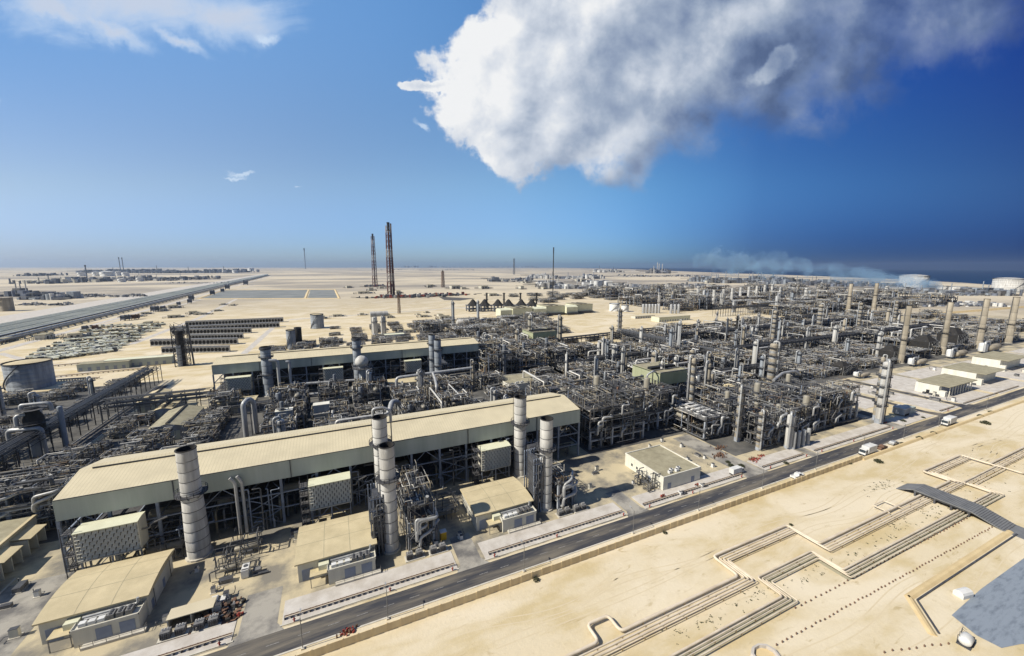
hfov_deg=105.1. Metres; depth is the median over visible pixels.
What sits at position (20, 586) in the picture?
service cabinet
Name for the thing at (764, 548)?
pipeline
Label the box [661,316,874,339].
pipe rack
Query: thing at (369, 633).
boundary wall
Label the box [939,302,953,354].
heater stack
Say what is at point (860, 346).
pipe manifold
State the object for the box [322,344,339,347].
drum rack
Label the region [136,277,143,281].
storage tank
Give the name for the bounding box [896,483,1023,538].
pipeline crossing
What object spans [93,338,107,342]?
filter skid
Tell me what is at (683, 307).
process structure
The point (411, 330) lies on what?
site hut
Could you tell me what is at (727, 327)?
process tower
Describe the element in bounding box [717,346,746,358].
process structure
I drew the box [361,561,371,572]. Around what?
roller door
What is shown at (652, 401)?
process structure
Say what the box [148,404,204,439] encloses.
gabled shed
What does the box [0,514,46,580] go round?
workshop building
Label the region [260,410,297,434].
process structure
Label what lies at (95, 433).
side road
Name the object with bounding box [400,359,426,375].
intake filter house
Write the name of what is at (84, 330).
filter skid
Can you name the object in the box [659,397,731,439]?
process structure
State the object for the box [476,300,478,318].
process tower
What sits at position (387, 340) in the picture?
process structure
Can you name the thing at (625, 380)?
drum rack
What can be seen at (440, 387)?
process structure
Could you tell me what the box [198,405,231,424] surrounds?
drum rack
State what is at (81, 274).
storage tank
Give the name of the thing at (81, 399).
pipe manifold
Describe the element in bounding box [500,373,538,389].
block building
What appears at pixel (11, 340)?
site hut
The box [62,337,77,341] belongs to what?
filter skid
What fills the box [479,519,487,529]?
roller door
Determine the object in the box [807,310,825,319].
process structure
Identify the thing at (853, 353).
pipe manifold
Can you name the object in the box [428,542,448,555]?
equipment skid
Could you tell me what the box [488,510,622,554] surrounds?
pipe track
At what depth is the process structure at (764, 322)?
507.10 m
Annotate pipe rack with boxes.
[0,274,267,334]
[0,275,268,342]
[0,364,162,477]
[98,387,213,423]
[204,376,478,415]
[553,332,618,343]
[578,344,711,366]
[614,328,795,381]
[632,314,830,336]
[637,360,786,386]
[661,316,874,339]
[712,296,912,316]
[723,322,943,354]
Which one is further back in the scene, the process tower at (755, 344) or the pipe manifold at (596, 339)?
the pipe manifold at (596, 339)
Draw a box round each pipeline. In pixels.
[564,446,1023,655]
[579,450,1023,655]
[588,451,1023,655]
[596,453,1023,655]
[605,456,1023,655]
[669,465,1023,655]
[679,466,1022,655]
[687,467,1002,655]
[699,468,1023,655]
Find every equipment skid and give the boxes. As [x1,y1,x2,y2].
[132,514,185,559]
[156,622,191,643]
[191,613,221,633]
[209,542,244,581]
[223,525,264,561]
[241,562,268,578]
[404,548,425,562]
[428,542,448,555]
[432,491,458,519]
[555,506,572,517]
[571,502,588,513]
[632,467,650,484]
[640,471,660,491]
[678,490,686,494]
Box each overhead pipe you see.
[228,477,242,533]
[235,475,248,532]
[240,397,258,437]
[268,359,317,395]
[285,360,357,384]
[371,406,391,436]
[388,399,401,414]
[395,366,471,387]
[432,372,437,398]
[646,371,656,392]
[772,370,800,381]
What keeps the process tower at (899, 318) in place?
on the process paving
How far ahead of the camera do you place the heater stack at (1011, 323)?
415.74 m
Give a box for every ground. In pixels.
[0,267,1023,655]
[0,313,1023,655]
[176,605,242,638]
[952,558,1023,647]
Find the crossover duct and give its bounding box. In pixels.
[370,311,387,316]
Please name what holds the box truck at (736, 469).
on the industrial plant at (274, 557)
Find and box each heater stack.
[711,289,715,303]
[730,288,733,302]
[747,286,750,295]
[845,284,852,311]
[871,283,878,310]
[897,305,911,363]
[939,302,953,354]
[974,299,990,348]
[1003,297,1020,343]
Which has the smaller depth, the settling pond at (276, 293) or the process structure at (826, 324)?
the process structure at (826, 324)
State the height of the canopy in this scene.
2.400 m
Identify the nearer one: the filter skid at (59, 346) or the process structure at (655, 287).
the filter skid at (59, 346)
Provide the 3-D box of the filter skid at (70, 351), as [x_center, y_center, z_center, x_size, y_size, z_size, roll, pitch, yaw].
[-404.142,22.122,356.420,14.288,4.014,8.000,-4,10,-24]
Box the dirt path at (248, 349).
[0,285,540,377]
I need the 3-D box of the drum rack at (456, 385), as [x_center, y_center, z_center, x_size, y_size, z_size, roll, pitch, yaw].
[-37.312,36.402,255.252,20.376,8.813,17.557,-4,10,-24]
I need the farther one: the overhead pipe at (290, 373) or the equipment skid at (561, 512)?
the overhead pipe at (290, 373)
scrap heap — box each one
[191,607,235,630]
[206,596,245,613]
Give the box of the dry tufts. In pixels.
[662,462,1015,644]
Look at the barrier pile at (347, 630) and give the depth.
86.45 m
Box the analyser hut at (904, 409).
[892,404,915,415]
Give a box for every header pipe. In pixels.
[335,411,388,423]
[339,384,400,396]
[429,387,442,407]
[448,384,461,401]
[523,370,539,391]
[635,356,660,363]
[711,368,738,379]
[909,326,927,336]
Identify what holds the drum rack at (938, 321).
on the process paving
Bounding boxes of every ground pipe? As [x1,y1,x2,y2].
[53,354,163,365]
[55,367,145,376]
[56,376,99,380]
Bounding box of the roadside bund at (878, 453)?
[862,400,1023,459]
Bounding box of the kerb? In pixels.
[0,385,1022,655]
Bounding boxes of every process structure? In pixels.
[0,425,20,452]
[0,449,21,479]
[0,456,95,528]
[20,449,85,478]
[59,441,103,464]
[160,443,195,449]
[205,388,242,414]
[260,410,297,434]
[263,396,308,429]
[266,381,307,416]
[278,381,310,408]
[292,342,313,349]
[317,374,349,402]
[319,337,338,347]
[352,378,382,409]
[354,374,386,402]
[376,337,392,343]
[388,382,415,400]
[391,386,426,413]
[395,461,439,550]
[400,395,429,413]
[418,319,448,333]
[423,379,450,401]
[428,335,448,339]
[436,389,475,408]
[447,323,465,333]
[456,332,478,338]
[461,329,476,335]
[461,331,499,356]
[463,319,482,324]
[467,335,499,368]
[475,343,523,374]
[475,369,504,389]
[483,317,503,324]
[488,327,508,337]
[488,332,514,338]
[496,318,525,333]
[497,339,538,357]
[503,331,523,344]
[505,324,527,332]
[509,342,548,371]
[512,332,554,346]
[521,311,548,324]
[525,373,578,395]
[526,337,561,358]
[532,317,553,324]
[535,343,574,367]
[537,457,577,508]
[540,320,557,328]
[549,342,575,358]
[558,368,613,394]
[560,374,647,450]
[569,341,596,357]
[570,293,583,298]
[582,287,604,296]
[583,384,624,398]
[592,359,631,376]
[597,282,625,298]
[601,340,616,352]
[602,370,632,387]
[608,374,679,432]
[619,287,653,301]
[629,294,657,306]
[630,340,660,360]
[648,331,674,342]
[649,284,664,294]
[649,325,683,339]
[651,289,676,299]
[652,346,684,366]
[655,321,684,329]
[656,343,693,359]
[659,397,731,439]
[662,295,693,310]
[669,283,681,292]
[672,286,688,296]
[673,338,717,360]
[681,329,690,338]
[682,293,716,309]
[683,291,711,298]
[683,294,711,302]
[684,375,731,408]
[685,335,723,352]
[687,327,724,340]
[695,369,733,390]
[699,387,760,431]
[704,349,739,375]
[710,295,728,301]
[710,318,728,325]
[711,324,730,330]
[716,287,730,293]
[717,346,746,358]
[719,377,766,396]
[723,380,796,408]
[727,331,758,340]
[728,334,770,351]
[729,398,800,447]
[730,348,761,373]
[739,315,766,324]
[743,349,768,358]
[744,282,768,287]
[744,282,774,291]
[750,291,771,298]
[755,317,781,329]
[760,374,828,401]
[763,291,794,300]
[763,392,820,432]
[770,288,800,293]
[773,295,799,301]
[778,319,800,329]
[781,311,805,321]
[781,322,807,338]
[785,283,808,286]
[790,377,860,429]
[795,287,810,293]
[798,323,825,335]
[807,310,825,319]
[809,318,834,328]
[810,298,845,313]
[812,290,844,298]
[816,283,830,289]
[822,357,859,371]
[824,327,851,340]
[828,285,847,292]
[829,294,867,304]
[832,314,856,326]
[844,328,883,344]
[845,290,881,297]
[845,309,870,315]
[856,320,883,326]
[861,288,882,294]
[861,294,891,304]
[874,319,888,325]
[878,288,911,299]
[909,292,932,299]
[919,309,943,317]
[921,292,958,303]
[930,344,941,355]
[985,332,1005,342]
[1003,319,1023,329]
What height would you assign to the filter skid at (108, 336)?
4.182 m
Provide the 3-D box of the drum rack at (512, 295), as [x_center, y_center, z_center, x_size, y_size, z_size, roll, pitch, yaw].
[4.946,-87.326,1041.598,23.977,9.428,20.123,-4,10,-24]
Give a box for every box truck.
[729,465,743,474]
[858,443,877,455]
[941,415,956,425]
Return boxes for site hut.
[0,337,22,342]
[26,332,63,340]
[60,332,89,339]
[156,308,170,311]
[162,314,186,318]
[166,305,183,308]
[185,311,199,314]
[188,312,211,314]
[329,314,343,316]
[353,291,374,293]
[403,329,418,332]
[435,315,450,318]
[446,285,461,288]
[474,285,489,288]
[484,293,501,295]
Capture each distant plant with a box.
[0,280,46,296]
[8,277,111,283]
[13,273,67,275]
[15,302,73,305]
[17,291,83,299]
[75,265,259,272]
[81,293,147,296]
[85,273,220,280]
[388,266,536,266]
[481,276,535,281]
[523,277,626,288]
[528,272,613,278]
[593,265,624,271]
[615,282,720,288]
[618,274,704,276]
[635,262,676,272]
[687,271,805,282]
[742,273,835,283]
[791,276,902,286]
[889,281,1022,295]
[904,298,1010,306]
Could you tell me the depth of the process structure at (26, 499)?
119.49 m
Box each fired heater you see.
[831,361,851,375]
[878,345,898,362]
[910,335,938,354]
[936,327,968,344]
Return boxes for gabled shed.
[136,388,172,413]
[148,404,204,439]
[154,396,186,418]
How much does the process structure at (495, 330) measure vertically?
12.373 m
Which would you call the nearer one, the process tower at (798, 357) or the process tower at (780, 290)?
the process tower at (798, 357)
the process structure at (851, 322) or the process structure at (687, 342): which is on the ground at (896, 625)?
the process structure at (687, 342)
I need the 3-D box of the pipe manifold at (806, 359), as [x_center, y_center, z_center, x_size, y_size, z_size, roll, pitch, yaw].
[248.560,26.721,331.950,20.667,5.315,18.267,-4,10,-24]
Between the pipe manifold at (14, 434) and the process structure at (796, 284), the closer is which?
the pipe manifold at (14, 434)
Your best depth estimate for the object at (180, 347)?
314.63 m
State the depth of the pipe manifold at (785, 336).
431.71 m
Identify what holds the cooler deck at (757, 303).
on the ground at (896, 625)
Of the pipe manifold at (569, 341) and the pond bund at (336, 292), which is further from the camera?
the pond bund at (336, 292)
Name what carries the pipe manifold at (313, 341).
on the ground at (896, 625)
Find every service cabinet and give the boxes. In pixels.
[0,601,14,610]
[0,625,23,641]
[10,578,30,595]
[32,588,42,598]
[155,613,167,624]
[190,566,199,573]
[210,582,220,594]
[211,548,226,556]
[213,599,227,612]
[214,574,234,586]
[223,587,235,599]
[238,549,253,556]
[289,530,298,540]
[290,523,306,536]
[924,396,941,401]
[946,397,956,401]
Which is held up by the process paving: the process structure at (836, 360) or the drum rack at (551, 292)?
the process structure at (836, 360)
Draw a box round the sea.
[601,268,1023,284]
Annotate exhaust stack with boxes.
[173,444,213,562]
[258,346,274,396]
[350,337,362,384]
[369,414,391,494]
[375,441,400,554]
[427,334,434,371]
[432,339,442,373]
[511,394,529,477]
[536,416,556,512]
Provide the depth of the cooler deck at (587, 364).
296.38 m
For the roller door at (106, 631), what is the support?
in the substation building at (92, 607)
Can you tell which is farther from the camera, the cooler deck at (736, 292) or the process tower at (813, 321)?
the cooler deck at (736, 292)
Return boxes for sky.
[0,0,1023,269]
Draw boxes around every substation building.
[32,548,174,653]
[217,395,258,414]
[294,511,380,588]
[386,377,416,388]
[460,477,541,534]
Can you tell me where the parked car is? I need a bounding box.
[888,440,898,445]
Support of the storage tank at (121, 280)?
on the ground at (896, 625)
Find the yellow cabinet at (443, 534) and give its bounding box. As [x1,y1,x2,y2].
[439,528,446,540]
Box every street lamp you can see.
[299,608,304,650]
[385,582,388,619]
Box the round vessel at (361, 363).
[352,355,371,379]
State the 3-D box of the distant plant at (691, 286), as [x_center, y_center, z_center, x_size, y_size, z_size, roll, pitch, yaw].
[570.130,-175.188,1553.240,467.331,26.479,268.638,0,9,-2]
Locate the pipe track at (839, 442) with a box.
[814,426,890,450]
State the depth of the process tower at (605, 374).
232.90 m
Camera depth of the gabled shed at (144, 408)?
214.02 m
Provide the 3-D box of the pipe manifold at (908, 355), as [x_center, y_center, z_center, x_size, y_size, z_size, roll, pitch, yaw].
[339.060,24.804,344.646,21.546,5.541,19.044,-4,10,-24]
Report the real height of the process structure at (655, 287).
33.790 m
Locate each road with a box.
[0,274,263,322]
[47,379,973,462]
[204,388,1023,655]
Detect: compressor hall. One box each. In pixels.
[52,392,579,572]
[212,337,479,395]
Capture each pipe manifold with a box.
[0,414,21,424]
[0,426,47,441]
[23,401,56,409]
[37,505,100,530]
[73,397,101,404]
[79,439,113,452]
[95,387,122,395]
[103,378,139,386]
[117,410,155,426]
[177,434,212,444]
[269,345,285,350]
[296,339,315,346]
[313,399,344,409]
[329,332,340,335]
[349,327,361,330]
[351,330,362,333]
[387,321,399,325]
[395,334,410,339]
[395,339,408,341]
[417,335,427,340]
[436,332,457,337]
[484,382,522,399]
[526,293,541,295]
[529,365,553,375]
[537,298,557,302]
[541,373,564,382]
[555,363,577,371]
[562,338,578,343]
[562,357,581,364]
[585,337,600,341]
[588,295,604,297]
[600,358,632,367]
[604,297,617,299]
[645,340,662,347]
[654,300,674,305]
[673,383,700,396]
[680,366,719,377]
[710,301,731,308]
[711,339,729,345]
[746,378,778,391]
[747,307,772,314]
[760,350,792,356]
[765,333,795,339]
[769,338,804,346]
[781,346,812,354]
[787,354,824,364]
[794,362,841,378]
[804,349,845,360]
[808,346,828,351]
[810,339,851,348]
[825,347,866,358]
[839,342,882,355]
[845,305,876,311]
[853,325,869,329]
[860,354,899,364]
[903,312,933,318]
[904,353,917,362]
[909,330,935,335]
[912,298,945,305]
[919,328,942,334]
[939,341,963,350]
[957,319,994,324]
[960,343,975,349]
[968,338,987,346]
[986,323,1023,331]
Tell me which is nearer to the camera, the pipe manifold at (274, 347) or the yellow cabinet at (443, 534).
the yellow cabinet at (443, 534)
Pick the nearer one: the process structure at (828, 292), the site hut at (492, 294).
the process structure at (828, 292)
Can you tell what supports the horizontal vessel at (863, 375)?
on the industrial plant at (274, 557)
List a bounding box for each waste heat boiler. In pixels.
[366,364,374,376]
[367,483,385,555]
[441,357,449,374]
[524,448,544,512]
[526,438,539,477]
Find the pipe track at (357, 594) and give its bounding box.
[284,563,454,619]
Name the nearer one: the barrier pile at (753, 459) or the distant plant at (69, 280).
the barrier pile at (753, 459)
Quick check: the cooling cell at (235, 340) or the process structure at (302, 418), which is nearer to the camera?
the process structure at (302, 418)
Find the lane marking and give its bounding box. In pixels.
[238,393,1018,655]
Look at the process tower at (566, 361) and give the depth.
281.01 m
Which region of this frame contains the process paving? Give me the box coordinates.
[0,330,1023,543]
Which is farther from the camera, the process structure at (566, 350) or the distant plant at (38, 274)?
the distant plant at (38, 274)
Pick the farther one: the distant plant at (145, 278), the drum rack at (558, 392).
the distant plant at (145, 278)
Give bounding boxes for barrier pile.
[232,611,243,617]
[336,624,357,638]
[710,445,726,449]
[712,452,727,458]
[748,456,760,461]
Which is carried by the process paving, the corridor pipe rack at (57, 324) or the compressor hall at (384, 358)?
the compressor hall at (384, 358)
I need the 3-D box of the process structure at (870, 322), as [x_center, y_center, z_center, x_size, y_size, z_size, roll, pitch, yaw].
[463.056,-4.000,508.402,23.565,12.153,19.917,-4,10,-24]
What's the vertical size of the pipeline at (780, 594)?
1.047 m
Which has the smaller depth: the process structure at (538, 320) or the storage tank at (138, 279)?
the process structure at (538, 320)
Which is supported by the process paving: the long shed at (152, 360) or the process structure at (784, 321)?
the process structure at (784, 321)
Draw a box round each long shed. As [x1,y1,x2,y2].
[76,360,131,371]
[104,354,175,366]
[381,333,403,339]
[631,314,654,318]
[651,314,689,321]
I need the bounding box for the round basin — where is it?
[750,643,779,655]
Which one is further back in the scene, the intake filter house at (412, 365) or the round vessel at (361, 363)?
the intake filter house at (412, 365)
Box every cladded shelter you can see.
[522,328,556,340]
[632,361,687,406]
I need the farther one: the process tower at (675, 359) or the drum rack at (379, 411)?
the process tower at (675, 359)
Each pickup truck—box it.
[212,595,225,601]
[790,472,804,478]
[877,444,887,449]
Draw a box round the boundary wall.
[294,455,862,655]
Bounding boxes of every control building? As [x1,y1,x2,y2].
[914,373,976,396]
[941,362,1006,384]
[971,351,1023,371]
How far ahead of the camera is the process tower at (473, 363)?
261.06 m
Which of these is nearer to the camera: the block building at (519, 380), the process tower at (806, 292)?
the block building at (519, 380)
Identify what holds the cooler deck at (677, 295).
on the ground at (896, 625)
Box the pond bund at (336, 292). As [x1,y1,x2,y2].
[198,289,340,298]
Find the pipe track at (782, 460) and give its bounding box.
[762,453,804,467]
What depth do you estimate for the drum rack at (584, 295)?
1061.79 m
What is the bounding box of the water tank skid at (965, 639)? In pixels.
[956,627,974,650]
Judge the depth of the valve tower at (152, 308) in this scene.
686.10 m
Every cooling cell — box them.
[225,345,230,351]
[233,337,237,344]
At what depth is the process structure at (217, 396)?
213.20 m
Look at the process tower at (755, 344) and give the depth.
284.35 m
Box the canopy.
[166,596,216,626]
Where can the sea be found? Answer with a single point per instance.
(964, 276)
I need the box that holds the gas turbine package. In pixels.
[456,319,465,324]
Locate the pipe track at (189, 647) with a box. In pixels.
[158,632,232,655]
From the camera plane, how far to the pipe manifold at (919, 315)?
620.16 m
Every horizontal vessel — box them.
[853,371,870,378]
[907,357,927,365]
[946,347,967,358]
[977,341,1001,351]
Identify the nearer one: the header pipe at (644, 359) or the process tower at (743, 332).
the header pipe at (644, 359)
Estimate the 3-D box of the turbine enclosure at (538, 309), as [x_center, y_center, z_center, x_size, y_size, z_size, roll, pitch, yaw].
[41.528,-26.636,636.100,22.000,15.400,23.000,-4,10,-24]
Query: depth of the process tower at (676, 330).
373.20 m
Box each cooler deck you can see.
[412,319,436,326]
[449,324,479,335]
[457,317,476,319]
[469,322,488,325]
[490,320,512,328]
[497,314,519,320]
[576,360,608,370]
[616,327,645,338]
[617,296,638,304]
[627,359,650,373]
[675,293,691,298]
[676,353,716,368]
[689,289,711,292]
[700,284,729,291]
[713,332,739,340]
[717,370,759,382]
[724,298,756,306]
[725,295,749,302]
[729,291,751,295]
[732,322,750,327]
[746,300,781,308]
[747,295,770,299]
[779,296,817,302]
[803,293,835,300]
[804,306,826,314]
[810,331,841,341]
[831,301,865,311]
[841,339,863,343]
[858,297,880,306]
[862,316,885,320]
[867,324,888,333]
[877,300,908,308]
[881,335,914,346]
[882,330,913,336]
[906,346,931,357]
[910,318,932,323]
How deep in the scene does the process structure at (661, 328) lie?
434.60 m
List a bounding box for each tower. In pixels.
[0,386,8,415]
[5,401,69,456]
[27,392,44,414]
[85,376,95,399]
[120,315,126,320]
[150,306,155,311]
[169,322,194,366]
[172,430,180,439]
[272,416,288,432]
[275,407,296,421]
[313,401,333,422]
[365,370,372,402]
[371,234,377,284]
[371,316,377,334]
[380,315,386,333]
[385,222,394,294]
[397,293,400,313]
[399,381,405,390]
[414,369,419,393]
[418,369,424,392]
[441,270,444,285]
[451,300,454,325]
[470,359,476,386]
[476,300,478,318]
[483,332,488,343]
[490,387,498,400]
[515,329,518,348]
[527,314,532,329]
[552,247,553,297]
[557,314,562,344]
[564,352,569,377]
[592,356,599,375]
[596,341,600,354]
[600,337,605,355]
[602,371,606,392]
[604,339,610,362]
[609,325,613,342]
[610,344,617,360]
[617,308,622,329]
[619,346,625,372]
[624,350,628,372]
[638,326,643,341]
[646,347,650,359]
[650,350,658,361]
[657,292,660,305]
[659,359,664,369]
[668,328,673,345]
[672,355,678,384]
[674,322,677,339]
[677,319,682,345]
[685,355,698,416]
[687,348,695,360]
[702,360,713,400]
[705,351,712,363]
[710,371,715,391]
[719,292,723,307]
[726,317,728,339]
[731,300,736,311]
[732,385,746,441]
[733,314,739,340]
[733,329,737,346]
[733,348,739,370]
[736,364,743,384]
[740,325,746,354]
[751,339,759,377]
[753,409,766,450]
[754,324,758,334]
[757,313,760,329]
[758,354,765,379]
[764,341,780,386]
[769,309,778,338]
[774,295,778,310]
[775,340,781,374]
[777,320,781,339]
[778,287,782,300]
[780,322,784,337]
[783,411,797,448]
[789,292,793,302]
[792,432,796,449]
[795,350,803,365]
[795,430,801,447]
[800,429,806,446]
[804,287,808,300]
[804,326,811,347]
[805,428,810,444]
[811,314,815,332]
[816,303,824,329]
[830,325,838,345]
[841,318,846,332]
[844,338,851,355]
[855,301,864,325]
[872,354,887,419]
[874,331,883,355]
[874,359,894,423]
[884,308,891,321]
[889,315,892,326]
[892,300,899,321]
[896,314,900,325]
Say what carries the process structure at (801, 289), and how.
on the ground at (896, 625)
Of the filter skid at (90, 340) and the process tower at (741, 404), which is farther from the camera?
the filter skid at (90, 340)
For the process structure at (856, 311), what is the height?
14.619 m
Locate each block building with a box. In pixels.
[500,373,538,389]
[625,445,700,489]
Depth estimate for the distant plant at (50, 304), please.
798.31 m
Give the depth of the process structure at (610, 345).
358.42 m
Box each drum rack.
[2,388,33,405]
[19,467,77,511]
[43,386,77,400]
[44,409,76,425]
[58,380,87,391]
[93,443,149,462]
[102,418,137,439]
[118,425,176,453]
[181,413,221,433]
[181,423,221,442]
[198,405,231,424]
[207,414,226,429]
[311,399,349,426]
[313,412,351,426]
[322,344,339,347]
[353,333,367,341]
[354,400,383,420]
[359,410,392,419]
[371,335,389,343]
[391,325,403,331]
[423,373,450,389]
[429,389,453,409]
[434,318,456,327]
[440,373,472,392]
[459,397,488,404]
[474,324,500,333]
[508,293,518,296]
[527,323,554,329]
[546,291,559,295]
[548,294,565,299]
[553,325,570,333]
[556,389,587,412]
[569,364,592,378]
[576,292,587,296]
[615,377,657,404]
[618,341,646,350]
[621,336,637,342]
[694,322,716,327]
[758,329,769,336]
[765,360,813,379]
[768,302,811,316]
[780,356,794,365]
[787,299,817,309]
[829,312,853,317]
[850,356,878,369]
[869,310,892,316]
[878,297,903,303]
[878,308,902,315]
[892,300,918,307]
[921,320,956,327]
[937,313,967,320]
[939,320,967,326]
[957,326,986,332]
[964,324,997,334]
[967,332,1000,343]
[979,318,1002,323]
[988,329,1020,339]
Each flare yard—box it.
[356,293,410,298]
[364,284,386,286]
[393,293,445,297]
[425,292,481,295]
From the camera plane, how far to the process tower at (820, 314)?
488.82 m
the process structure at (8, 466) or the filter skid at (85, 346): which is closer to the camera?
the process structure at (8, 466)
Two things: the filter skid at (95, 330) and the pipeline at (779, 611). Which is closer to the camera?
the pipeline at (779, 611)
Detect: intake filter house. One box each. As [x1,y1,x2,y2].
[58,511,166,578]
[219,374,260,395]
[298,471,365,525]
[318,366,350,388]
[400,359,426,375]
[472,440,514,483]
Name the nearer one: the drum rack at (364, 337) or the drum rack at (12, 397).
the drum rack at (12, 397)
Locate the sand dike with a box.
[931,306,1023,314]
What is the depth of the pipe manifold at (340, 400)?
220.06 m
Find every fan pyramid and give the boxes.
[465,299,479,311]
[479,299,491,311]
[492,299,502,311]
[503,299,514,305]
[515,299,526,305]
[527,299,536,306]
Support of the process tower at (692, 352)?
on the process paving
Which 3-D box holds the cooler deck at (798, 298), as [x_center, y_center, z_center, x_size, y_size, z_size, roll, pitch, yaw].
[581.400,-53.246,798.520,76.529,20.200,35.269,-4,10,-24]
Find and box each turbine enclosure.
[496,308,512,317]
[504,306,532,316]
[532,307,546,316]
[536,304,564,314]
[564,305,578,314]
[566,302,592,312]
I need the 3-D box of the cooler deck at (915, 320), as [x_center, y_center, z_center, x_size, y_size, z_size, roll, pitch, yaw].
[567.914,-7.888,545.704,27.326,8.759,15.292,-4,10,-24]
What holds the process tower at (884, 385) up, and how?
on the industrial plant at (274, 557)
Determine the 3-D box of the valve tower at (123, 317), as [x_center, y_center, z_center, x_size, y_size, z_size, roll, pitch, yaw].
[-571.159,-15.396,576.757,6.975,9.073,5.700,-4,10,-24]
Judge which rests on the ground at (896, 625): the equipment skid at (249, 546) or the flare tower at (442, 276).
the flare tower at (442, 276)
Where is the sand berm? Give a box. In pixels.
[904,530,1017,636]
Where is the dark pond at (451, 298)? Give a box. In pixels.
[440,297,473,300]
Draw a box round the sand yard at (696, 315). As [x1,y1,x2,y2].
[647,310,784,323]
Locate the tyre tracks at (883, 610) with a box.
[436,410,1023,655]
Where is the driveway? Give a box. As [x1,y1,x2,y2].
[0,409,905,655]
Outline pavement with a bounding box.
[121,348,1023,655]
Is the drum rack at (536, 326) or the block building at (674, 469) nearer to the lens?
the block building at (674, 469)
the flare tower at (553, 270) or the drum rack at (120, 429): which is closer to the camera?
the drum rack at (120, 429)
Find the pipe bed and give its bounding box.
[684,494,1002,655]
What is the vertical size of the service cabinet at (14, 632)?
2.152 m
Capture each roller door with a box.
[45,626,63,641]
[95,625,112,639]
[119,618,135,632]
[302,567,313,580]
[345,566,355,577]
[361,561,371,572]
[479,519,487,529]
[514,518,521,527]
[526,514,533,523]
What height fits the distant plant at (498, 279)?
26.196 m
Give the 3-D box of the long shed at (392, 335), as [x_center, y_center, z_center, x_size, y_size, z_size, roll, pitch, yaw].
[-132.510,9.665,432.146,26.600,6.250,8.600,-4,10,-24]
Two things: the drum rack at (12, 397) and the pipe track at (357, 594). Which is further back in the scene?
the drum rack at (12, 397)
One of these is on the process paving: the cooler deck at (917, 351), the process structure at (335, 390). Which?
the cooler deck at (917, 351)
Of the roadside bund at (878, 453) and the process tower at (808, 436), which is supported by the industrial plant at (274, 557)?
the process tower at (808, 436)
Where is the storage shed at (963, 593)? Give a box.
[952,587,973,599]
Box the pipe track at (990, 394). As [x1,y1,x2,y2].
[963,385,1018,403]
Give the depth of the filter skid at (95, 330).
476.95 m
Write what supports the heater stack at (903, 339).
on the process paving
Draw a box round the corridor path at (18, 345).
[0,276,269,351]
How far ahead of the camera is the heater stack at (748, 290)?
895.45 m
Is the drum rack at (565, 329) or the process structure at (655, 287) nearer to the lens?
the drum rack at (565, 329)
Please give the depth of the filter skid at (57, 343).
394.38 m
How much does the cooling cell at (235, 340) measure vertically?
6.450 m
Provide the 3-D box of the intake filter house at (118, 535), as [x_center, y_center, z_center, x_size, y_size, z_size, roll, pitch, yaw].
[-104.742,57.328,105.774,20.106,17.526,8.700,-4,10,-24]
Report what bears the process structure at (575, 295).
on the ground at (896, 625)
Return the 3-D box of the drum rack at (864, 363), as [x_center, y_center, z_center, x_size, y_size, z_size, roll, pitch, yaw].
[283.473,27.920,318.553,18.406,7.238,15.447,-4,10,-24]
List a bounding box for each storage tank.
[0,297,14,311]
[0,357,56,391]
[77,272,85,275]
[99,271,114,275]
[117,278,125,281]
[121,272,129,275]
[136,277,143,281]
[286,329,295,348]
[294,327,301,341]
[310,313,323,328]
[609,303,619,311]
[621,305,628,311]
[898,274,929,286]
[936,286,948,289]
[949,286,965,289]
[991,277,1023,292]
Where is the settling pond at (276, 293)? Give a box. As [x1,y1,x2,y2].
[204,290,336,297]
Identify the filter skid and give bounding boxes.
[25,353,41,358]
[32,349,52,353]
[37,345,56,350]
[44,354,60,358]
[47,350,62,354]
[51,341,65,344]
[53,344,69,349]
[54,353,71,358]
[57,347,74,350]
[58,350,73,354]
[60,352,79,357]
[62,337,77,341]
[63,340,76,343]
[68,351,86,356]
[74,343,88,345]
[77,345,93,349]
[78,329,89,332]
[82,338,94,342]
[83,335,96,338]
[86,332,99,335]
[86,350,97,354]
[89,328,103,331]
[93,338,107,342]
[94,350,108,353]
[99,331,113,334]
[99,334,110,338]
[101,347,120,351]
[106,344,121,347]
[107,342,121,345]
[112,336,126,339]
[119,337,137,341]
[135,328,148,332]
[142,329,156,331]
[148,325,161,328]
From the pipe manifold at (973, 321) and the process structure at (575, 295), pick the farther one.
the process structure at (575, 295)
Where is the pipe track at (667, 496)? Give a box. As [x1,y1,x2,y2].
[643,473,741,505]
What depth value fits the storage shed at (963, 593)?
96.03 m
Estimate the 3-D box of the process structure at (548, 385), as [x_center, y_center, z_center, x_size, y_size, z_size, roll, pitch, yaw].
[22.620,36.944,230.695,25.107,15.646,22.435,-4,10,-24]
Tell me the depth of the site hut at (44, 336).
427.26 m
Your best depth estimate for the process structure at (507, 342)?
331.10 m
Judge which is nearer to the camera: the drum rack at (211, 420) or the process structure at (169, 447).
the process structure at (169, 447)
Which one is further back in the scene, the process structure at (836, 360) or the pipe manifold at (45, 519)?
the process structure at (836, 360)
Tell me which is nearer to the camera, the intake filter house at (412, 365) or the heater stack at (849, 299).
the intake filter house at (412, 365)

